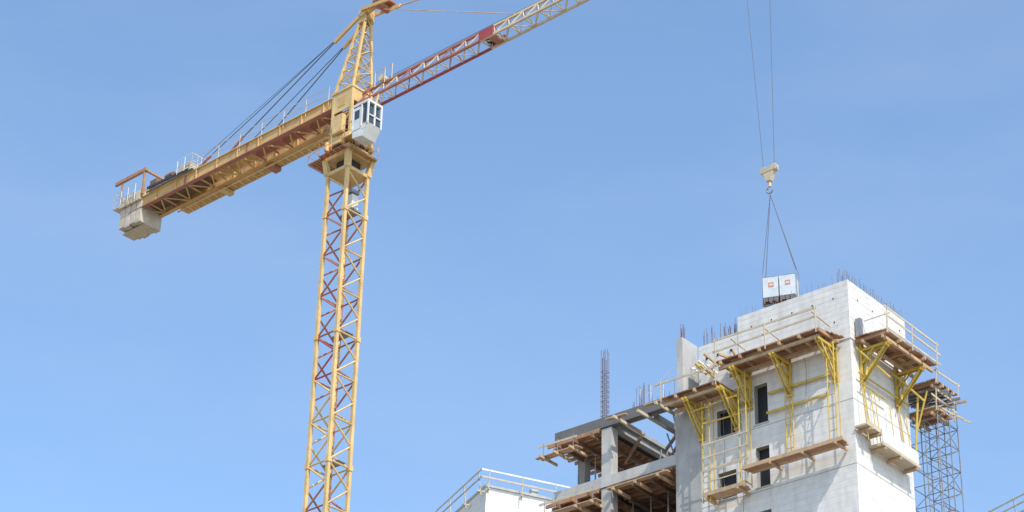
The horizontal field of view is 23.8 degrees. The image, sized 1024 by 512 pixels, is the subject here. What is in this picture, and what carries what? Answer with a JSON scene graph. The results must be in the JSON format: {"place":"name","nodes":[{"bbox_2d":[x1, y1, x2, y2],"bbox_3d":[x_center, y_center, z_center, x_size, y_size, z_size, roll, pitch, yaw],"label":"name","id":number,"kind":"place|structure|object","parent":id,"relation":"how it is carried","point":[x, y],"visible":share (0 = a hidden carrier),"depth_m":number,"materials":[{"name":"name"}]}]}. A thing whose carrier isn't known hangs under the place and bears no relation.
{"place":"outdoors","nodes":[
{"label":"outdoors","id":0,"kind":"place"},
{"bbox_2d":[0,0,1023,511],"label":"sky","id":1,"kind":"structure","parent":0,"point":[588,182],"materials":[{"name":"blue"}]},
{"bbox_2d":[988,493,1023,511],"bbox_3d":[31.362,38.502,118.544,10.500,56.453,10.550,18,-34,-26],"label":"railing","id":2,"kind":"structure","parent":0,"point":[1014,506],"depth_m":131.01,"materials":[{"name":"grey metal"}]},
{"label":"ground","id":3,"kind":"structure","parent":0,"visible":0},
{"bbox_2d":[113,0,777,511],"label":"tower crane","id":4,"kind":"object","parent":3,"relation":"on","point":[347,138],"visible":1,"depth_m":141.25,"materials":[{"name":"yellow paint"}]},
{"bbox_2d":[762,195,799,307],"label":"crane load","id":5,"kind":"object","parent":4,"relation":"attached to","point":[775,287],"visible":0.66,"depth_m":113.88,"materials":[{"name":"white plastic"}]},
{"bbox_2d":[435,468,569,511],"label":"concrete tower block","id":6,"kind":"structure","parent":3,"relation":"on","point":[488,498],"depth_m":126.32,"materials":[{"name":"white paint"}]},
{"bbox_2d":[535,269,971,511],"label":"concrete building under construction","id":7,"kind":"structure","parent":3,"relation":"on","point":[804,402],"depth_m":103.58,"materials":[{"name":"grey concrete"}]}
]}

